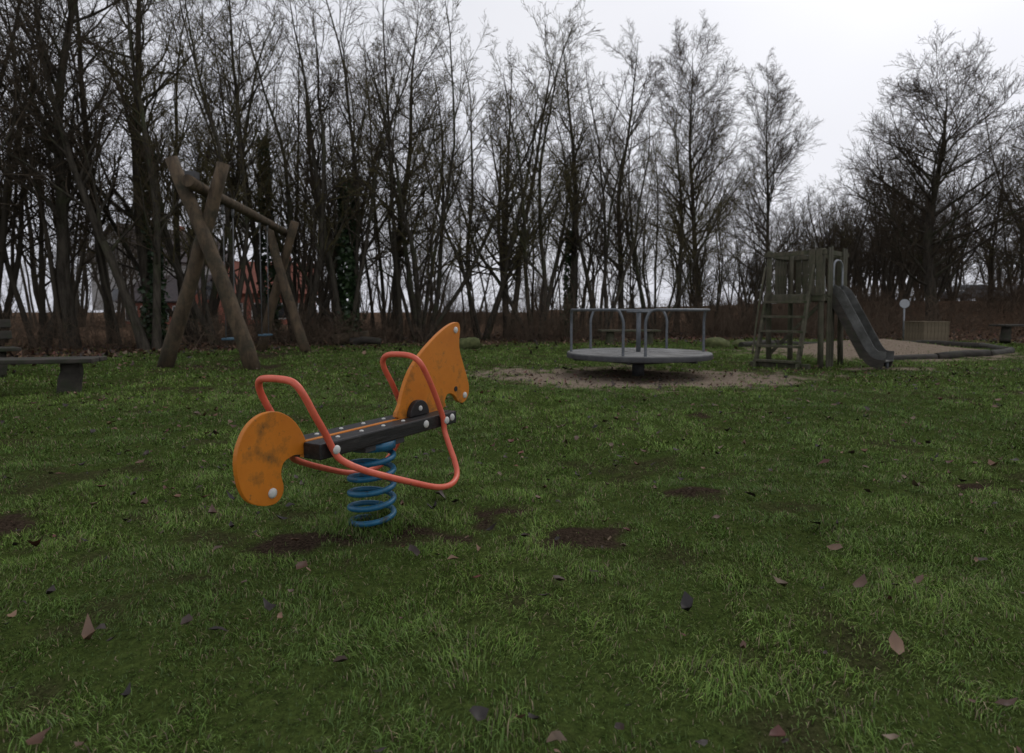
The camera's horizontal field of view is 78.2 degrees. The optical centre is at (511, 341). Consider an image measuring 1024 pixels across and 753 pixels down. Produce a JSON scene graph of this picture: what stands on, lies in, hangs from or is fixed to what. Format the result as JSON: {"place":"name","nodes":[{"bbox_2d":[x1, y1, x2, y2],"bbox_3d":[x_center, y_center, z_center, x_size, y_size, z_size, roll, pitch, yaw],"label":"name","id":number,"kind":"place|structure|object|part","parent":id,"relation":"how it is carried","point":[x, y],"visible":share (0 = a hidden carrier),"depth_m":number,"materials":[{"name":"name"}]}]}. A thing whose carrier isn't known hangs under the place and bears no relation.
{"place":"outdoors","nodes":[
{"label":"outdoors","id":0,"kind":"place"},
{"bbox_2d":[205,277,211,290],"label":"gable window","id":1,"kind":"structure","parent":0,"point":[209,284],"depth_m":55.20,"materials":[{"name":"grey glass"}]},
{"bbox_2d":[206,286,211,299],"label":"gable window","id":2,"kind":"structure","parent":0,"point":[208,294],"depth_m":55.08,"materials":[{"name":"grey glass"}]},
{"bbox_2d":[276,304,285,317],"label":"window pane","id":3,"kind":"object","parent":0,"point":[282,313],"visible":0.21,"depth_m":51.10,"materials":[{"name":"black glass"}]},
{"bbox_2d":[0,301,1023,752],"bbox_3d":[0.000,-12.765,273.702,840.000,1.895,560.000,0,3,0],"label":"ground","id":4,"kind":"structure","parent":0,"point":[488,515],"depth_m":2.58,"materials":[{"name":"green plant"}]},
{"bbox_2d":[0,319,21,376],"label":"wooden bench","id":5,"kind":"object","parent":4,"relation":"on","point":[5,323],"visible":0.9,"depth_m":10.80,"materials":[{"name":"grey wood"}]},
{"bbox_2d":[0,0,67,212],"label":"bare tree","id":6,"kind":"object","parent":4,"relation":"on","point":[13,126],"visible":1,"depth_m":14.24,"materials":[{"name":"brown plant"}]},
{"bbox_2d":[0,0,87,202],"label":"bare tree","id":7,"kind":"object","parent":4,"relation":"on","point":[2,93],"visible":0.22,"depth_m":17.92,"materials":[{"name":"brown plant"}]},
{"bbox_2d":[0,356,106,393],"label":"wooden bench","id":8,"kind":"object","parent":4,"relation":"on","point":[70,376],"visible":0.86,"depth_m":8.55,"materials":[{"name":"grey wood"}]},
{"bbox_2d":[0,0,182,343],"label":"bare tree","id":9,"kind":"object","parent":4,"relation":"on","point":[107,308],"visible":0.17,"depth_m":19.93,"materials":[{"name":"brown plant"}]},
{"bbox_2d":[0,0,201,348],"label":"bare tree","id":10,"kind":"object","parent":4,"relation":"on","point":[60,213],"visible":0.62,"depth_m":17.67,"materials":[{"name":"brown plant"}]},
{"bbox_2d":[0,0,206,350],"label":"bare tree","id":11,"kind":"object","parent":4,"relation":"on","point":[141,340],"visible":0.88,"depth_m":17.27,"materials":[{"name":"brown plant"}]},
{"bbox_2d":[1,0,273,344],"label":"bare tree","id":12,"kind":"object","parent":4,"relation":"on","point":[145,262],"visible":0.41,"depth_m":20.07,"materials":[{"name":"brown plant"}]},
{"bbox_2d":[91,259,210,309],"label":"walls","id":13,"kind":"structure","parent":4,"relation":"on","point":[94,291],"depth_m":60.75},
{"bbox_2d":[87,222,109,263],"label":"roof slope","id":14,"kind":"structure","parent":13,"relation":"on","point":[105,235],"depth_m":59.39,"materials":[{"name":"tile"}]},
{"bbox_2d":[93,231,124,259],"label":"gable","id":15,"kind":"structure","parent":13,"relation":"on","point":[110,245],"depth_m":59.21,"materials":[{"name":"grey glass"}]},
{"bbox_2d":[112,289,117,300],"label":"gable window","id":16,"kind":"structure","parent":13,"relation":"attached to","point":[114,294],"depth_m":59.43,"materials":[{"name":"grey glass"}]},
{"bbox_2d":[113,223,235,263],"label":"roof slope","id":17,"kind":"structure","parent":13,"relation":"on","point":[184,260],"depth_m":61.24,"materials":[{"name":"tile"}]},
{"bbox_2d":[0,0,321,341],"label":"bare tree","id":18,"kind":"object","parent":4,"relation":"on","point":[213,302],"visible":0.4,"depth_m":21.23,"materials":[{"name":"brown plant"}]},
{"bbox_2d":[126,299,222,323],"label":"walls","id":19,"kind":"structure","parent":4,"relation":"on","point":[174,304],"depth_m":53.27,"materials":[{"name":"red brick"}]},
{"bbox_2d":[116,275,211,302],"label":"roof slope","id":20,"kind":"structure","parent":19,"relation":"on","point":[171,289],"depth_m":53.81,"materials":[{"name":"tile"}]},
{"bbox_2d":[76,0,309,344],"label":"bare tree","id":21,"kind":"object","parent":4,"relation":"on","point":[169,248],"visible":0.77,"depth_m":19.11,"materials":[{"name":"brown plant"}]},
{"bbox_2d":[156,161,229,367],"bbox_3d":[-6.185,-1.375,12.180,1.612,4.108,0.302,0,3,9],"label":"front leg","id":22,"kind":"object","parent":4,"relation":"on","point":[174,334],"visible":0.86,"depth_m":12.10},
{"bbox_2d":[165,156,260,369],"bbox_3d":[-5.698,-1.430,12.019,1.845,4.197,0.329,0,3,6],"label":"front leg","id":23,"kind":"object","parent":4,"relation":"on","point":[236,322],"visible":0.93,"depth_m":11.90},
{"bbox_2d":[181,174,287,236],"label":"cross beam","id":24,"kind":"structure","parent":23,"relation":"on","point":[194,184],"depth_m":13.75,"materials":[{"name":"brown wood"}]},
{"bbox_2d":[184,171,199,179],"bbox_3d":[-6.050,-3.129,11.915,0.200,0.140,0.180,0,3,0],"label":"bracket box","id":25,"kind":"object","parent":24,"relation":"on","point":[195,174],"visible":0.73,"depth_m":11.83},
{"bbox_2d":[133,0,303,340],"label":"bare tree","id":26,"kind":"object","parent":4,"relation":"on","point":[271,268],"visible":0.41,"depth_m":22.01,"materials":[{"name":"brown plant"}]},
{"bbox_2d":[223,295,315,324],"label":"walls","id":27,"kind":"structure","parent":4,"relation":"on","point":[284,320],"depth_m":50.38,"materials":[{"name":"red brick"}]},
{"bbox_2d":[217,261,320,294],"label":"roof slope","id":28,"kind":"structure","parent":27,"relation":"on","point":[236,265],"depth_m":51.72,"materials":[{"name":"red tile"}]},
{"bbox_2d":[257,220,298,350],"bbox_3d":[-6.571,-1.466,17.588,1.532,3.718,0.299,1,3,24],"label":"leg","id":29,"kind":"object","parent":4,"relation":"on","point":[275,292],"visible":0.73,"depth_m":17.51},
{"bbox_2d":[264,226,311,351],"bbox_3d":[-6.104,-1.420,17.077,1.543,3.725,0.300,1,3,21],"label":"leg","id":30,"kind":"object","parent":4,"relation":"on","point":[295,319],"visible":0.82,"depth_m":16.96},
{"bbox_2d":[185,0,459,333],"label":"bare tree","id":31,"kind":"object","parent":4,"relation":"on","point":[354,273],"visible":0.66,"depth_m":21.68,"materials":[{"name":"brown plant"}]},
{"bbox_2d":[189,0,469,340],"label":"bare tree","id":32,"kind":"object","parent":4,"relation":"on","point":[321,254],"visible":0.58,"depth_m":21.52,"materials":[{"name":"brown plant"}]},
{"bbox_2d":[271,41,424,321],"bbox_3d":[-7.023,-6.153,25.903,6.534,12.532,4.857,0,3,8],"label":"bare tree","id":33,"kind":"object","parent":4,"relation":"on","point":[334,254],"visible":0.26,"depth_m":25.61,"materials":[{"name":"brown plant"}]},
{"bbox_2d":[330,331,369,344],"bbox_3d":[-5.362,-0.085,20.895,1.257,0.496,0.399,-1,3,-27],"label":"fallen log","id":34,"kind":"object","parent":4,"relation":"on","point":[348,336],"visible":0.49,"depth_m":20.71,"materials":[{"name":"brown wood"}]},
{"bbox_2d":[233,322,468,526],"bbox_3d":[-0.692,0.455,3.252,0.632,1.083,1.717,1,3,28],"label":"spring rider horse","id":35,"kind":"object","parent":4,"relation":"on","point":[270,441],"visible":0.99,"depth_m":3.11},
{"bbox_2d":[349,337,381,344],"bbox_3d":[-4.703,0.007,20.293,1.038,0.310,0.329,0,3,0],"label":"fallen log","id":36,"kind":"object","parent":4,"relation":"on","point":[365,340],"visible":0.94,"depth_m":20.18,"materials":[{"name":"wood"}]},
{"bbox_2d":[326,0,478,338],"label":"bare tree","id":37,"kind":"object","parent":4,"relation":"on","point":[394,293],"visible":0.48,"depth_m":24.83,"materials":[{"name":"brown plant"}]},
{"bbox_2d":[324,0,603,340],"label":"bare tree","id":38,"kind":"object","parent":4,"relation":"on","point":[416,309],"visible":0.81,"depth_m":22.37,"materials":[{"name":"brown plant"}]},
{"bbox_2d":[459,337,479,349],"bbox_3d":[-1.274,0.091,18.251,0.671,0.412,0.396,-1,3,-26],"label":"mossy log","id":39,"kind":"object","parent":4,"relation":"on","point":[470,343],"visible":0.83,"depth_m":18.10,"materials":[{"name":"green plant"}]},
{"bbox_2d":[368,11,600,339],"bbox_3d":[-0.808,-6.212,24.558,9.621,12.892,5.930,0,3,-8],"label":"bare tree","id":40,"kind":"object","parent":4,"relation":"on","point":[503,284],"visible":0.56,"depth_m":23.87,"materials":[{"name":"brown plant"}]},
{"bbox_2d":[454,40,555,335],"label":"bare tree","id":41,"kind":"object","parent":4,"relation":"on","point":[495,134],"visible":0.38,"depth_m":26.30,"materials":[{"name":"brown plant"}]},
{"bbox_2d":[0,0,1023,348],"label":"background woodland","id":42,"kind":"object","parent":4,"relation":"on","point":[866,264],"visible":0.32,"depth_m":29.22,"materials":[{"name":"brown plant"}]},
{"bbox_2d":[0,261,1023,356],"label":"undergrowth","id":43,"kind":"object","parent":4,"relation":"on","point":[458,316],"visible":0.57,"depth_m":25.26,"materials":[{"name":"brown plant"}]},
{"bbox_2d":[0,312,1023,752],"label":"fallen leaves","id":44,"kind":"object","parent":4,"relation":"on","point":[480,712],"visible":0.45,"depth_m":5.98,"materials":[{"name":"brown plant"}]},
{"bbox_2d":[415,15,613,338],"bbox_3d":[-0.303,-5.643,24.070,9.054,11.757,8.218,0,3,5],"label":"bare tree","id":45,"kind":"object","parent":4,"relation":"on","point":[525,259],"visible":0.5,"depth_m":23.28,"materials":[{"name":"brown plant"}]},
{"bbox_2d":[527,19,621,336],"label":"bare tree","id":46,"kind":"object","parent":4,"relation":"on","point":[571,257],"visible":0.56,"depth_m":26.08,"materials":[{"name":"olive twig bark"},{"name":"bark"}]},
{"bbox_2d":[522,40,679,337],"bbox_3d":[3.942,-6.045,26.213,6.295,12.235,8.493,1,3,11],"label":"bare tree","id":47,"kind":"object","parent":4,"relation":"on","point":[606,244],"visible":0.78,"depth_m":24.82,"materials":[{"name":"brown plant"}]},
{"bbox_2d":[546,18,675,332],"bbox_3d":[4.259,-6.811,28.246,6.184,13.530,5.665,1,3,25],"label":"bare tree","id":48,"kind":"object","parent":4,"relation":"on","point":[620,274],"visible":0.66,"depth_m":27.34,"materials":[{"name":"brown plant"}]},
{"bbox_2d":[598,329,660,344],"bbox_3d":[3.900,-0.074,21.020,2.000,0.608,0.570,0,3,-4],"label":"wooden bench","id":49,"kind":"object","parent":4,"relation":"on","point":[610,336],"visible":0.78,"depth_m":20.86,"materials":[{"name":"grey wood"}]},
{"bbox_2d":[567,308,712,375],"bbox_3d":[2.270,0.030,11.314,2.564,1.227,2.564,0,3,0],"label":"merry go round","id":50,"kind":"object","parent":4,"relation":"on","point":[638,357],"visible":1,"depth_m":10.73,"materials":[{"name":"metal"}]},
{"bbox_2d":[592,104,764,336],"bbox_3d":[6.582,-5.120,28.598,7.579,10.183,8.644,0,3,-9],"label":"bare tree","id":51,"kind":"object","parent":4,"relation":"on","point":[634,260],"visible":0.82,"depth_m":26.92,"materials":[{"name":"brown plant"}]},
{"bbox_2d":[643,91,728,331],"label":"bare tree","id":52,"kind":"object","parent":4,"relation":"on","point":[679,203],"visible":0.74,"depth_m":32.55,"materials":[{"name":"brown plant"}]},
{"bbox_2d":[621,8,773,329],"bbox_3d":[10.142,-8.861,34.287,7.697,17.026,8.416,-1,3,-14],"label":"bare tree","id":53,"kind":"object","parent":4,"relation":"on","point":[692,84],"visible":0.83,"depth_m":33.28,"materials":[{"name":"brown plant"}]},
{"bbox_2d":[669,174,747,333],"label":"bare tree","id":54,"kind":"object","parent":4,"relation":"on","point":[720,286],"visible":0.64,"depth_m":30.01,"materials":[{"name":"brown plant"}]},
{"bbox_2d":[705,337,729,347],"bbox_3d":[6.234,0.111,19.206,0.815,0.460,0.605,0,3,0],"label":"mossy boulder","id":55,"kind":"object","parent":4,"relation":"on","point":[714,342],"visible":0.62,"depth_m":19.02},
{"bbox_2d":[732,339,745,345],"bbox_3d":[7.101,0.107,19.624,0.532,0.322,0.427,0,3,0],"label":"mossy boulder","id":56,"kind":"object","parent":4,"relation":"on","point":[735,343],"visible":0.45,"depth_m":19.53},
{"bbox_2d":[705,178,797,326],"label":"bare tree","id":57,"kind":"object","parent":4,"relation":"on","point":[752,269],"visible":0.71,"depth_m":32.60,"materials":[{"name":"brown plant"}]},
{"bbox_2d":[700,47,837,310],"bbox_3d":[14.130,-8.339,35.384,6.658,15.153,7.463,-2,3,-30],"label":"bare tree","id":58,"kind":"object","parent":4,"relation":"on","point":[783,158],"visible":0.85,"depth_m":34.59,"materials":[{"name":"brown plant"}]},
{"bbox_2d":[775,175,854,305],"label":"bare tree","id":59,"kind":"object","parent":4,"relation":"on","point":[803,222],"visible":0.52,"depth_m":37.65,"materials":[{"name":"brown plant"}]},
{"bbox_2d":[750,246,893,369],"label":"wooden slide tower","id":60,"kind":"structure","parent":4,"relation":"on","point":[841,300],"depth_m":12.29,"materials":[{"name":"wood"}]},
{"bbox_2d":[738,340,1014,359],"bbox_3d":[10.518,0.203,17.887,6.272,0.321,5.914,-1,3,-17],"label":"sandpit edging","id":61,"kind":"object","parent":4,"relation":"on","point":[990,351],"visible":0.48,"depth_m":15.91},
{"bbox_2d":[899,299,909,340],"bbox_3d":[14.297,-0.711,22.985,0.340,1.650,0.075,1,3,20],"label":"round path sign","id":62,"kind":"object","parent":4,"relation":"on","point":[904,303],"visible":0.94,"depth_m":22.95,"materials":[{"name":"grey metal"}]},
{"bbox_2d":[822,21,1023,320],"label":"round crowned tree","id":63,"kind":"object","parent":4,"relation":"on","point":[929,220],"visible":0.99,"depth_m":29.22,"materials":[{"name":"brown plant"}]},
{"bbox_2d":[904,321,949,340],"bbox_3d":[13.750,-0.309,20.909,0.970,0.693,0.880,0,3,-8],"label":"wooden planter box","id":64,"kind":"object","parent":4,"relation":"on","point":[925,330],"visible":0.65,"depth_m":20.54,"materials":[{"name":"beige wood"}]},
{"bbox_2d":[893,151,1023,300],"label":"bare tree","id":65,"kind":"object","parent":4,"relation":"on","point":[948,261],"visible":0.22,"depth_m":36.46,"materials":[{"name":"brown plant"}]},
{"bbox_2d":[940,284,1001,300],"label":"parked car","id":66,"kind":"object","parent":4,"relation":"on","point":[984,288],"visible":0.11,"depth_m":48.02,"materials":[{"name":"grey paint"}]},
{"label":"side windows","id":67,"kind":"part","parent":66,"relation":"part of","materials":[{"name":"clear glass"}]},
{"bbox_2d":[925,71,1023,289],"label":"bare tree","id":68,"kind":"object","parent":4,"relation":"on","point":[1017,208],"visible":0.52,"depth_m":29.61,"materials":[{"name":"brown plant"}]},
{"bbox_2d":[954,104,1023,274],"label":"round crowned tree","id":69,"kind":"object","parent":4,"relation":"on","point":[1019,137],"visible":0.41,"depth_m":31.49,"materials":[{"name":"brown plant"}]},
{"bbox_2d":[989,324,1023,343],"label":"wooden bench","id":70,"kind":"object","parent":4,"relation":"on","point":[1005,333],"visible":1,"depth_m":19.80,"materials":[{"name":"grey wood"}]},
{"bbox_2d":[0,0,1023,311],"label":"sky","id":71,"kind":"structure","parent":0,"point":[837,53],"materials":[{"name":"white"}]},
{"bbox_3d":[-6.124,-2.786,13.343,0.060,0.200,0.060,0,3,0],"label":"hanger","id":72,"kind":"object","parent":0,"visible":0},
{"bbox_2d":[222,214,226,337],"bbox_3d":[-6.124,-1.448,13.418,0.021,2.780,0.048,0,3,0],"label":"chain","id":73,"kind":"object","parent":72,"relation":"hanging from","point":[224,265],"visible":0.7,"depth_m":13.39,"materials":[{"name":"metal"}]},
{"bbox_2d":[221,337,233,339],"bbox_3d":[-6.124,-0.051,13.713,0.200,0.045,0.460,0,3,0],"label":"seat","id":74,"kind":"object","parent":73,"relation":"hanging from","point":[230,338],"visible":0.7,"depth_m":13.48,"materials":[{"name":"rubber"}]},
{"bbox_3d":[-6.124,-2.809,13.822,0.060,0.200,0.060,0,3,0],"label":"hanger","id":75,"kind":"object","parent":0,"visible":0},
{"bbox_2d":[232,218,234,290],"bbox_3d":[-6.124,-1.470,13.874,0.021,2.780,0.048,0,3,0],"label":"chain","id":76,"kind":"object","parent":75,"relation":"hanging from","point":[233,254],"visible":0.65,"depth_m":13.85,"materials":[{"name":"metal"}]},
{"bbox_3d":[-6.227,-2.891,15.540,0.060,0.200,0.060,0,3,0],"label":"hanger","id":77,"kind":"object","parent":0,"visible":0},
{"bbox_2d":[259,228,261,333],"bbox_3d":[-6.227,-1.553,15.616,0.021,2.780,0.048,0,3,0],"label":"chain","id":78,"kind":"object","parent":77,"relation":"hanging from","point":[260,280],"visible":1,"depth_m":15.61,"materials":[{"name":"metal"}]},
{"bbox_3d":[-6.227,-2.913,16.020,0.060,0.200,0.060,0,3,0],"label":"hanger","id":79,"kind":"object","parent":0,"visible":0},
{"bbox_2d":[267,230,268,333],"bbox_3d":[-6.227,-1.574,16.071,0.021,2.780,0.048,0,3,0],"label":"chain","id":80,"kind":"object","parent":79,"relation":"hanging from","point":[267,281],"visible":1,"depth_m":16.07,"materials":[{"name":"metal"}]}
]}

